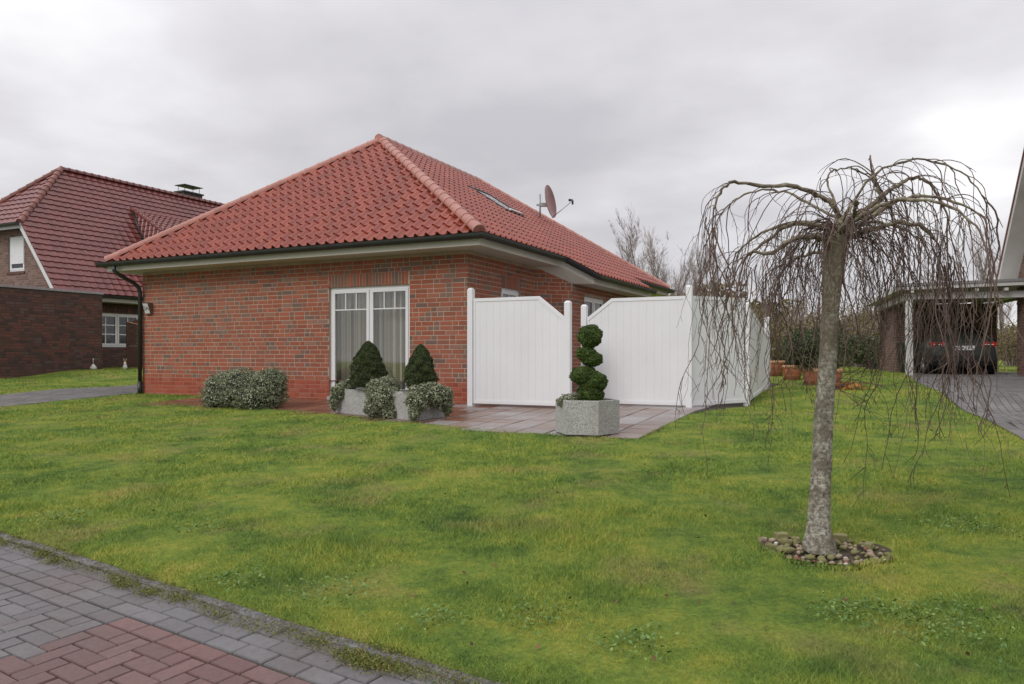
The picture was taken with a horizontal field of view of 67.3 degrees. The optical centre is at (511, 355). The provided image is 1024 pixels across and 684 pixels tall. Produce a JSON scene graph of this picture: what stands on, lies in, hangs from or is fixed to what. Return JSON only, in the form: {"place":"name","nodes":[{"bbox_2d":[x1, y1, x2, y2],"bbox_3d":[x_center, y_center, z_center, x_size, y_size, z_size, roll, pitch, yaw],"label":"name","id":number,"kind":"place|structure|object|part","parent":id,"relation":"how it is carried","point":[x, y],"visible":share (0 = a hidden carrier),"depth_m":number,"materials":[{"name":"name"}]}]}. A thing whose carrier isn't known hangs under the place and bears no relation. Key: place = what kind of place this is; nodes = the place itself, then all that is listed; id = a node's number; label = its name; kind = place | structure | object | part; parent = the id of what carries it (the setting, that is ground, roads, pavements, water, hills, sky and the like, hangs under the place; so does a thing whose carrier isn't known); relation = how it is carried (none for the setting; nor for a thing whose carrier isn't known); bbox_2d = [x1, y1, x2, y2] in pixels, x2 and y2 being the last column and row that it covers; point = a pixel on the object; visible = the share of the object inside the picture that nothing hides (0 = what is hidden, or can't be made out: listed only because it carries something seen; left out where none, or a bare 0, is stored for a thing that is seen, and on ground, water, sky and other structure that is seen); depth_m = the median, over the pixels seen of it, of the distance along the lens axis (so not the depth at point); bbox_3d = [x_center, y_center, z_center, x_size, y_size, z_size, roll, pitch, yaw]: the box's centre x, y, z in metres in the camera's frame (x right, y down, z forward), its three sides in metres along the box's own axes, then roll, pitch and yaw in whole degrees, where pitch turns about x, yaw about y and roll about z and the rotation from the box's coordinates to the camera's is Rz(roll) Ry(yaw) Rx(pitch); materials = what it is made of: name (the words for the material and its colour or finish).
{"place":"outdoors","nodes":[
{"label":"outdoors","id":0,"kind":"place"},
{"bbox_2d":[0,384,136,406],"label":"driveway","id":1,"kind":"structure","parent":0,"point":[31,397],"depth_m":16.90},
{"bbox_2d":[0,541,455,683],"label":"street","id":2,"kind":"structure","parent":0,"point":[35,629],"depth_m":3.42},
{"bbox_2d":[0,527,531,683],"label":"weeds","id":3,"kind":"object","parent":2,"relation":"on","point":[358,658],"visible":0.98,"depth_m":3.48,"materials":[{"name":"green plant"}]},
{"bbox_2d":[1,549,460,683],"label":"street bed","id":4,"kind":"object","parent":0,"point":[170,632],"visible":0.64,"depth_m":3.47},
{"bbox_2d":[140,386,717,438],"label":"patio","id":5,"kind":"structure","parent":0,"point":[638,420],"depth_m":11.34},
{"bbox_2d":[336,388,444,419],"bbox_3d":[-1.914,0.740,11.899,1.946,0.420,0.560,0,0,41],"label":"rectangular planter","id":6,"kind":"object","parent":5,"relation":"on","point":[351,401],"visible":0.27,"depth_m":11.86,"materials":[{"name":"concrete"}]},
{"bbox_2d":[328,379,355,411],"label":"trailing plant","id":7,"kind":"object","parent":6,"relation":"on","point":[337,391],"visible":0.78,"depth_m":12.17,"materials":[{"name":"green plant"}]},
{"bbox_2d":[348,341,388,388],"bbox_3d":[-2.239,0.156,11.991,0.660,0.789,0.648,0,0,0],"label":"conical conifer","id":8,"kind":"object","parent":6,"relation":"on","point":[366,365],"visible":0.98,"depth_m":11.83,"materials":[{"name":"green plant"}]},
{"bbox_2d":[361,375,402,418],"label":"trailing plant","id":9,"kind":"object","parent":6,"relation":"on","point":[380,400],"visible":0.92,"depth_m":11.39,"materials":[{"name":"green plant"}]},
{"bbox_2d":[403,344,438,388],"bbox_3d":[-1.346,0.185,11.456,0.542,0.727,0.532,0,0,0],"label":"conical conifer","id":10,"kind":"object","parent":6,"relation":"on","point":[419,368],"visible":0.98,"depth_m":11.31,"materials":[{"name":"green plant"}]},
{"bbox_2d":[400,381,454,421],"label":"trailing plant","id":11,"kind":"object","parent":6,"relation":"on","point":[420,395],"visible":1,"depth_m":11.07,"materials":[{"name":"green plant"}]},
{"bbox_2d":[467,288,571,405],"bbox_3d":[0.099,-0.138,12.563,1.852,2.005,0.095,0,0,26],"label":"privacy fence","id":12,"kind":"object","parent":5,"relation":"on","point":[519,350],"visible":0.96,"depth_m":12.55,"materials":[{"name":"white plastic"}]},
{"bbox_2d":[556,398,619,437],"bbox_3d":[0.925,0.765,9.460,0.766,0.460,0.773,0,0,0],"label":"hexagonal planter","id":13,"kind":"object","parent":5,"relation":"on","point":[574,418],"visible":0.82,"depth_m":9.16,"materials":[{"name":"concrete"}]},
{"bbox_2d":[556,393,579,406],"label":"trailing plant","id":14,"kind":"object","parent":13,"relation":"on","point":[574,396],"visible":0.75,"depth_m":9.31,"materials":[{"name":"green plant"}]},
{"bbox_2d":[568,324,608,400],"bbox_3d":[0.938,0.135,9.417,0.507,1.056,0.414,0,0,0],"label":"topiary shrub","id":15,"kind":"object","parent":13,"relation":"on","point":[589,380],"visible":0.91,"depth_m":9.31,"materials":[{"name":"green plant"}]},
{"bbox_2d":[581,285,774,407],"bbox_3d":[3.270,-0.140,13.163,3.994,1.980,1.434,0,0,-20],"label":"privacy fence","id":16,"kind":"object","parent":5,"relation":"on","point":[642,348],"visible":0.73,"depth_m":12.62,"materials":[{"name":"white plastic"}]},
{"bbox_2d":[0,360,1023,683],"bbox_3d":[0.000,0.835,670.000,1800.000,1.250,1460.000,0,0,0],"label":"ground","id":17,"kind":"structure","parent":0,"point":[722,620],"depth_m":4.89,"materials":[{"name":"green plant"}]},
{"bbox_2d":[0,284,103,377],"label":"brick garage","id":18,"kind":"structure","parent":17,"relation":"on","point":[46,330],"depth_m":22.47,"materials":[{"name":"brown brick"}]},
{"bbox_2d":[90,359,96,369],"bbox_3d":[-12.859,0.260,23.600,0.193,0.340,0.193,0,0,0],"label":"garden figurine","id":19,"kind":"object","parent":17,"relation":"on","point":[93,366],"visible":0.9,"depth_m":23.56,"materials":[{"name":"white ceramic"}]},
{"bbox_2d":[0,166,223,367],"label":"neighbour house","id":20,"kind":"structure","parent":17,"relation":"on","point":[61,227],"depth_m":26.96,"materials":[{"name":"tile"}]},
{"bbox_2d":[10,236,23,271],"bbox_3d":[-16.691,-3.430,25.980,0.880,1.200,0.065,0,0,26],"label":"window","id":21,"kind":"structure","parent":20,"relation":"in","point":[13,267],"depth_m":25.99,"materials":[{"name":"white plastic"}]},
{"bbox_2d":[102,313,137,346],"bbox_3d":[-13.846,-0.890,26.894,0.065,1.180,1.820,0,0,26],"label":"window","id":22,"kind":"structure","parent":20,"relation":"in","point":[113,324],"depth_m":26.83,"materials":[{"name":"white plastic"}]},
{"bbox_2d":[123,358,126,368],"bbox_3d":[-12.035,0.254,23.900,0.135,0.351,0.135,0,0,0],"label":"garden figurine","id":23,"kind":"object","parent":17,"relation":"on","point":[124,366],"visible":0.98,"depth_m":23.87,"materials":[{"name":"white ceramic"}]},
{"bbox_2d":[126,318,142,368],"bbox_3d":[-11.663,-0.409,25.150,1.770,1.770,0.070,0,0,-41],"label":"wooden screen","id":24,"kind":"object","parent":17,"relation":"on","point":[132,343],"visible":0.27,"depth_m":24.68,"materials":[{"name":"brown wood"}]},
{"bbox_2d":[198,366,289,409],"bbox_3d":[-4.743,0.549,13.493,1.856,0.764,0.987,0,0,29],"label":"variegated bush","id":25,"kind":"object","parent":17,"relation":"on","point":[260,389],"visible":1,"depth_m":13.18,"materials":[{"name":"green plant"}]},
{"bbox_2d":[0,533,502,683],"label":"kerb","id":26,"kind":"structure","parent":17,"relation":"on","point":[85,562],"depth_m":3.71,"materials":[{"name":"concrete"}]},
{"bbox_2d":[95,134,674,403],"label":"brick house","id":27,"kind":"structure","parent":17,"relation":"on","point":[305,280],"depth_m":15.30,"materials":[{"name":"red brick"}]},
{"bbox_2d":[142,303,152,313],"bbox_3d":[-7.967,-1.030,16.797,0.170,0.250,0.130,0,0,26],"label":"wall lamp","id":28,"kind":"object","parent":27,"relation":"attached to","point":[148,308],"visible":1,"depth_m":16.77,"materials":[{"name":"white plastic"}]},
{"bbox_2d":[331,284,409,389],"bbox_3d":[-2.593,-0.263,14.449,1.840,2.065,0.306,0,0,26],"label":"patio door","id":29,"kind":"structure","parent":27,"relation":"in","point":[359,315],"depth_m":14.42,"materials":[{"name":"white plastic"}]},
{"bbox_2d":[468,185,523,216],"bbox_3d":[-0.377,-3.767,18.809,1.387,0.697,1.396,0,0,0],"label":"roof window","id":30,"kind":"structure","parent":27,"relation":"in","point":[497,201],"depth_m":18.73,"materials":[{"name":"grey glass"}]},
{"bbox_2d":[502,288,517,296],"bbox_3d":[-0.074,-0.807,14.924,0.065,0.975,0.840,0,0,26],"label":"window","id":31,"kind":"structure","parent":27,"relation":"in","point":[505,292],"depth_m":14.92,"materials":[{"name":"white plastic"}]},
{"bbox_2d":[536,185,573,217],"bbox_3d":[1.189,-4.246,21.425,0.778,1.071,0.791,0,0,-29],"label":"satellite dish","id":32,"kind":"object","parent":27,"relation":"attached to","point":[550,204],"visible":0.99,"depth_m":21.56,"materials":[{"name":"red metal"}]},
{"bbox_2d":[584,296,602,316],"bbox_3d":[1.825,-0.690,17.435,0.065,1.240,1.380,0,0,26],"label":"window","id":33,"kind":"structure","parent":27,"relation":"in","point":[593,304],"depth_m":17.36,"materials":[{"name":"white plastic"}]},
{"bbox_2d":[19,409,1007,660],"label":"fallen leaves","id":34,"kind":"object","parent":17,"relation":"on","point":[654,657],"visible":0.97,"depth_m":3.94,"materials":[{"name":"brown plant"}]},
{"bbox_2d":[20,501,1023,672],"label":"lawn weeds","id":35,"kind":"object","parent":17,"relation":"on","point":[670,628],"visible":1,"depth_m":3.50,"materials":[{"name":"green plant"}]},
{"bbox_2d":[609,219,641,263],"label":"bare tree","id":36,"kind":"object","parent":17,"relation":"on","point":[627,241],"visible":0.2,"depth_m":46.41,"materials":[{"name":"brown plant"}]},
{"bbox_2d":[612,202,654,296],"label":"bare tree","id":37,"kind":"object","parent":17,"relation":"on","point":[631,248],"visible":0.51,"depth_m":44.30,"materials":[{"name":"brown plant"}]},
{"bbox_2d":[627,249,648,266],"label":"bare tree","id":38,"kind":"object","parent":17,"relation":"on","point":[641,262],"visible":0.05,"depth_m":55.88,"materials":[{"name":"brown plant"}]},
{"bbox_2d":[642,225,671,296],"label":"bare tree","id":39,"kind":"object","parent":17,"relation":"on","point":[653,252],"visible":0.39,"depth_m":50.86,"materials":[{"name":"brown plant"}]},
{"bbox_2d":[639,228,676,296],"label":"bare tree","id":40,"kind":"object","parent":17,"relation":"on","point":[656,261],"visible":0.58,"depth_m":47.61,"materials":[{"name":"brown plant"}]},
{"bbox_2d":[659,236,696,296],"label":"bare tree","id":41,"kind":"object","parent":17,"relation":"on","point":[676,280],"visible":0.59,"depth_m":44.68,"materials":[{"name":"brown plant"}]},
{"bbox_2d":[681,246,706,295],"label":"bare tree","id":42,"kind":"object","parent":17,"relation":"on","point":[692,271],"visible":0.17,"depth_m":50.44,"materials":[{"name":"brown plant"}]},
{"bbox_2d":[673,226,718,295],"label":"bare tree","id":43,"kind":"object","parent":17,"relation":"on","point":[694,285],"visible":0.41,"depth_m":41.82,"materials":[{"name":"brown plant"}]},
{"bbox_2d":[698,245,724,296],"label":"bare tree","id":44,"kind":"object","parent":17,"relation":"on","point":[711,287],"visible":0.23,"depth_m":45.80,"materials":[{"name":"brown plant"}]},
{"bbox_2d":[735,273,752,310],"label":"bare tree","id":45,"kind":"object","parent":17,"relation":"on","point":[741,288],"visible":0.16,"depth_m":48.39,"materials":[{"name":"brown plant"}]},
{"bbox_2d":[742,290,796,330],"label":"shrub","id":46,"kind":"object","parent":17,"relation":"on","point":[764,309],"visible":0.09,"depth_m":41.30,"materials":[{"name":"green plant"}]},
{"bbox_2d":[755,270,784,323],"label":"bare tree","id":47,"kind":"object","parent":17,"relation":"on","point":[765,293],"visible":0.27,"depth_m":46.18,"materials":[{"name":"brown plant"}]},
{"bbox_2d":[770,361,784,376],"bbox_3d":[6.952,0.350,20.500,0.634,0.437,0.634,0,0,0],"label":"terracotta pot","id":48,"kind":"object","parent":17,"relation":"on","point":[777,372],"visible":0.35,"depth_m":20.25,"materials":[{"name":"ceramic"}]},
{"bbox_2d":[770,325,783,360],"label":"potted shrub","id":49,"kind":"object","parent":48,"relation":"on","point":[773,354],"visible":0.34,"depth_m":20.42,"materials":[{"name":"green plant"}]},
{"bbox_2d":[770,335,790,364],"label":"shrub","id":50,"kind":"object","parent":17,"relation":"on","point":[781,353],"visible":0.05,"depth_m":25.48,"materials":[{"name":"green plant"}]},
{"bbox_2d":[756,305,807,336],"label":"shrub","id":51,"kind":"object","parent":17,"relation":"on","point":[775,321],"visible":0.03,"depth_m":29.67,"materials":[{"name":"green plant"}]},
{"bbox_2d":[759,303,820,329],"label":"shrub","id":52,"kind":"object","parent":17,"relation":"on","point":[795,317],"visible":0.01,"depth_m":32.61,"materials":[{"name":"green plant"}]},
{"bbox_2d":[782,365,802,380],"bbox_3d":[6.714,0.415,18.400,0.469,0.376,0.469,0,0,0],"label":"terracotta pot","id":53,"kind":"object","parent":17,"relation":"on","point":[795,371],"visible":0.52,"depth_m":18.24,"materials":[{"name":"ceramic"}]},
{"bbox_2d":[782,332,795,364],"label":"potted shrub","id":54,"kind":"object","parent":53,"relation":"on","point":[788,361],"visible":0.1,"depth_m":18.40,"materials":[{"name":"green plant"}]},
{"bbox_2d":[777,317,819,339],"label":"shrub","id":55,"kind":"object","parent":17,"relation":"on","point":[797,327],"visible":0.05,"depth_m":26.87,"materials":[{"name":"green plant"}]},
{"bbox_2d":[788,269,814,321],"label":"bare tree","id":56,"kind":"object","parent":17,"relation":"on","point":[802,298],"visible":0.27,"depth_m":44.94,"materials":[{"name":"brown plant"}]},
{"bbox_2d":[802,367,817,384],"bbox_3d":[6.314,0.444,16.200,0.383,0.389,0.383,0,0,0],"label":"terracotta pot","id":57,"kind":"object","parent":17,"relation":"on","point":[812,378],"visible":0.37,"depth_m":16.06,"materials":[{"name":"ceramic"}]},
{"bbox_2d":[780,328,841,370],"bbox_3d":[6.310,-0.150,16.195,1.207,0.979,1.180,0,0,0],"label":"potted shrub","id":58,"kind":"object","parent":57,"relation":"on","point":[809,346],"visible":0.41,"depth_m":15.94,"materials":[{"name":"green plant"}]},
{"bbox_2d":[772,290,852,337],"bbox_3d":[14.722,-1.458,37.949,4.418,4.062,4.700,0,0,0],"label":"shrub","id":59,"kind":"object","parent":17,"relation":"on","point":[806,313],"visible":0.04,"depth_m":37.87,"materials":[{"name":"green plant"}]},
{"bbox_2d":[775,325,859,367],"bbox_3d":[9.481,-0.229,23.982,2.666,1.630,2.668,0,0,0],"label":"shrub","id":60,"kind":"object","parent":17,"relation":"on","point":[843,349],"visible":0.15,"depth_m":23.63,"materials":[{"name":"green plant"}]},
{"bbox_2d":[760,537,893,564],"bbox_3d":[1.870,1.165,4.580,0.760,0.030,0.699,0,0,0],"label":"soil ring","id":61,"kind":"object","parent":17,"relation":"on","point":[846,553],"visible":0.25,"depth_m":4.56,"materials":[{"name":"brown soil"}]},
{"bbox_2d":[758,536,766,541],"bbox_3d":[1.564,1.149,4.800,0.052,0.033,0.035,0,0,-23],"label":"stone block","id":62,"kind":"object","parent":61,"relation":"on","point":[763,538],"depth_m":4.79,"materials":[{"name":"stone"}]},
{"bbox_2d":[767,543,776,549],"bbox_3d":[1.579,1.159,4.664,0.068,0.042,0.039,-12,-3,38],"label":"stone","id":63,"kind":"object","parent":61,"relation":"on","point":[771,545],"visible":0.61,"depth_m":4.65,"materials":[{"name":"stone"}]},
{"bbox_2d":[776,544,784,552],"bbox_3d":[1.615,1.159,4.617,0.062,0.050,0.065,0,0,-32],"label":"stone","id":64,"kind":"object","parent":61,"relation":"on","point":[781,546],"visible":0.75,"depth_m":4.60,"materials":[{"name":"stone"}]},
{"bbox_2d":[778,538,792,546],"bbox_3d":[1.685,1.149,4.732,0.096,0.060,0.055,6,11,-4],"label":"stone","id":65,"kind":"object","parent":61,"relation":"on","point":[783,541],"visible":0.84,"depth_m":4.71,"materials":[{"name":"stone"}]},
{"bbox_2d":[782,547,795,553],"bbox_3d":[1.646,1.159,4.572,0.078,0.044,0.057,1,-9,-18],"label":"stone","id":66,"kind":"object","parent":61,"relation":"on","point":[788,550],"visible":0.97,"depth_m":4.56,"materials":[{"name":"stone"}]},
{"bbox_2d":[806,554,815,559],"bbox_3d":[1.730,1.167,4.450,0.053,0.042,0.049,0,0,-29],"label":"stone","id":67,"kind":"object","parent":61,"relation":"on","point":[809,556],"visible":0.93,"depth_m":4.43,"materials":[{"name":"green stone"}]},
{"bbox_2d":[817,555,826,562],"bbox_3d":[1.774,1.166,4.399,0.052,0.046,0.060,0,0,7],"label":"stone","id":68,"kind":"object","parent":61,"relation":"on","point":[821,558],"visible":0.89,"depth_m":4.38,"materials":[{"name":"stone"}]},
{"bbox_2d":[827,554,834,560],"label":"stone","id":69,"kind":"object","parent":61,"relation":"on","point":[830,557],"visible":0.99,"depth_m":4.41,"materials":[{"name":"stone"}]},
{"bbox_2d":[834,539,841,546],"bbox_3d":[1.997,1.149,4.717,0.058,0.046,0.050,0,0,32],"label":"stone","id":70,"kind":"object","parent":61,"relation":"on","point":[837,542],"visible":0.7,"depth_m":4.70,"materials":[{"name":"green stone"}]},
{"bbox_2d":[835,554,841,559],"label":"stone","id":71,"kind":"object","parent":61,"relation":"on","point":[838,556],"visible":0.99,"depth_m":4.44,"materials":[{"name":"beige stone"}]},
{"bbox_2d":[833,533,847,541],"bbox_3d":[2.050,1.140,4.800,0.082,0.052,0.055,0,0,17],"label":"stone block","id":72,"kind":"object","parent":61,"relation":"on","point":[839,536],"depth_m":4.78,"materials":[{"name":"beige stone"}]},
{"bbox_2d":[675,155,1023,554],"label":"weeping tree","id":73,"kind":"object","parent":61,"relation":"on","point":[841,231],"visible":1,"depth_m":4.48,"materials":[{"name":"plant"}]},
{"bbox_2d":[850,549,858,554],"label":"stone","id":74,"kind":"object","parent":61,"relation":"on","point":[854,552],"visible":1,"depth_m":4.53,"materials":[{"name":"stone"}]},
{"bbox_2d":[863,541,873,549],"bbox_3d":[2.146,1.145,4.620,0.048,0.046,0.072,0,0,38],"label":"stone block","id":75,"kind":"object","parent":61,"relation":"on","point":[868,545],"depth_m":4.59,"materials":[{"name":"beige stone"}]},
{"bbox_2d":[865,551,875,557],"bbox_3d":[2.087,1.159,4.475,0.050,0.041,0.044,0,0,-5],"label":"stone","id":76,"kind":"object","parent":61,"relation":"on","point":[870,554],"visible":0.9,"depth_m":4.47,"materials":[{"name":"beige stone"}]},
{"bbox_2d":[814,369,843,389],"bbox_3d":[5.892,0.447,14.300,0.520,0.407,0.520,0,0,0],"label":"terracotta pot","id":77,"kind":"object","parent":17,"relation":"on","point":[839,371],"visible":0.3,"depth_m":14.11,"materials":[{"name":"ceramic"}]},
{"bbox_2d":[812,357,843,368],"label":"potted shrub","id":78,"kind":"object","parent":77,"relation":"on","point":[840,360],"visible":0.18,"depth_m":14.22,"materials":[{"name":"green plant"}]},
{"bbox_2d":[788,297,877,328],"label":"shrub","id":79,"kind":"object","parent":17,"relation":"on","point":[820,312],"visible":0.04,"depth_m":41.99,"materials":[{"name":"green plant"}]},
{"bbox_2d":[655,274,1016,360],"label":"wood","id":80,"kind":"object","parent":17,"relation":"on","point":[756,306],"visible":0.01,"depth_m":66.02,"materials":[{"name":"brown plant"}]},
{"bbox_2d":[809,298,878,365],"bbox_3d":[16.944,-1.346,38.052,4.189,3.834,4.170,0,0,41],"label":"shrub","id":81,"kind":"object","parent":17,"relation":"on","point":[847,325],"visible":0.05,"depth_m":37.69,"materials":[{"name":"green plant"}]},
{"bbox_2d":[846,538,854,543],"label":"stone","id":82,"kind":"object","parent":17,"relation":"on","point":[850,540],"visible":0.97,"depth_m":4.75,"materials":[{"name":"green stone"}]},
{"bbox_2d":[837,381,873,389],"bbox_3d":[6.248,0.556,14.198,0.718,0.215,0.748,0,0,45],"label":"dry leaf heap","id":83,"kind":"object","parent":17,"relation":"on","point":[849,387],"visible":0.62,"depth_m":14.10,"materials":[{"name":"brown plant"}]},
{"bbox_2d":[838,300,879,364],"bbox_3d":[17.122,-1.081,36.014,3.884,3.312,3.903,0,0,0],"label":"shrub","id":84,"kind":"object","parent":17,"relation":"on","point":[864,319],"visible":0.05,"depth_m":36.07,"materials":[{"name":"green plant"}]},
{"bbox_2d":[840,308,879,367],"bbox_3d":[15.498,-0.812,34.002,3.147,2.791,3.063,0,0,0],"label":"shrub","id":85,"kind":"object","parent":17,"relation":"on","point":[861,331],"visible":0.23,"depth_m":33.81,"materials":[{"name":"green plant"}]},
{"bbox_2d":[842,333,879,368],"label":"shrub","id":86,"kind":"object","parent":17,"relation":"on","point":[859,351],"visible":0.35,"depth_m":29.83,"materials":[{"name":"green plant"}]},
{"bbox_2d":[855,266,876,318],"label":"bare tree","id":87,"kind":"object","parent":17,"relation":"on","point":[866,292],"visible":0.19,"depth_m":44.57,"materials":[{"name":"brown plant"}]},
{"bbox_2d":[865,278,1023,374],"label":"carport","id":88,"kind":"object","parent":17,"relation":"on","point":[1007,288],"visible":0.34,"depth_m":24.04,"materials":[{"name":"white wood"}]},
{"bbox_2d":[918,315,973,371],"bbox_3d":[14.859,-0.410,26.360,1.660,1.900,0.310,0,0,18],"label":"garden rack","id":89,"kind":"object","parent":17,"relation":"on","point":[945,369],"visible":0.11,"depth_m":26.17,"materials":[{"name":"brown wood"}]},
{"bbox_2d":[911,376,1023,440],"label":"driveway edging","id":90,"kind":"object","parent":17,"relation":"on","point":[1011,428],"visible":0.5,"depth_m":10.64,"materials":[{"name":"grey concrete"}]},
{"bbox_2d":[955,218,997,302],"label":"bare tree","id":91,"kind":"object","parent":17,"relation":"on","point":[980,265],"visible":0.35,"depth_m":45.28,"materials":[{"name":"brown plant"}]},
{"bbox_2d":[985,241,1013,359],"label":"bare tree","id":92,"kind":"object","parent":17,"relation":"on","point":[1003,318],"visible":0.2,"depth_m":55.14,"materials":[{"name":"brown plant"}]},
{"bbox_2d":[998,319,1016,366],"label":"shrub","id":93,"kind":"object","parent":17,"relation":"on","point":[1009,341],"visible":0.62,"depth_m":35.83,"materials":[{"name":"green plant"}]},
{"bbox_2d":[997,149,1023,375],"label":"brick house","id":94,"kind":"structure","parent":17,"relation":"on","point":[1012,261],"depth_m":20.29,"materials":[{"name":"tile"}]},
{"bbox_2d":[0,0,1023,331],"label":"sky","id":95,"kind":"structure","parent":0,"point":[655,106],"materials":[{"name":"grey"}]},
{"bbox_2d":[299,383,779,438],"bbox_3d":[-0.740,0.799,15.229,10.400,0.357,9.400,0,0,26],"label":"patio bed","id":96,"kind":"object","parent":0,"point":[731,405],"visible":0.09,"depth_m":12.73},
{"bbox_2d":[773,532,788,540],"bbox_3d":[1.700,1.144,4.860,0.082,0.052,0.055,0,0,-11],"label":"stone block","id":97,"kind":"object","parent":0,"point":[777,535],"depth_m":4.84,"materials":[{"name":"stone"}]},
{"bbox_2d":[909,371,1023,432],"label":"driveway","id":98,"kind":"structure","parent":0,"point":[1009,386],"depth_m":13.43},
{"bbox_2d":[897,342,918,371],"bbox_3d":[12.197,0.045,23.651,0.580,0.930,0.700,0,0,18],"label":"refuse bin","id":99,"kind":"object","parent":98,"relation":"on","point":[900,360],"visible":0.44,"depth_m":23.43,"materials":[{"name":"black plastic"}]},
{"bbox_2d":[915,326,996,373],"bbox_3d":[13.250,-0.175,23.427,2.081,1.438,4.313,0,0,18],"label":"parked car","id":100,"kind":"object","parent":98,"relation":"on","point":[993,355],"visible":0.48,"depth_m":21.59,"materials":[{"name":"paint"}]},
{"bbox_3d":[12.430,-0.580,23.296,0.198,0.369,1.950,0,0,18],"label":"side window","id":101,"kind":"part","parent":100,"relation":"part of","materials":[{"name":"black glass"}]},
{"bbox_3d":[12.719,-0.618,21.815,1.200,0.334,0.418,0,0,18],"label":"rear window","id":102,"kind":"part","parent":100,"relation":"part of","materials":[{"name":"black glass"}]}
]}

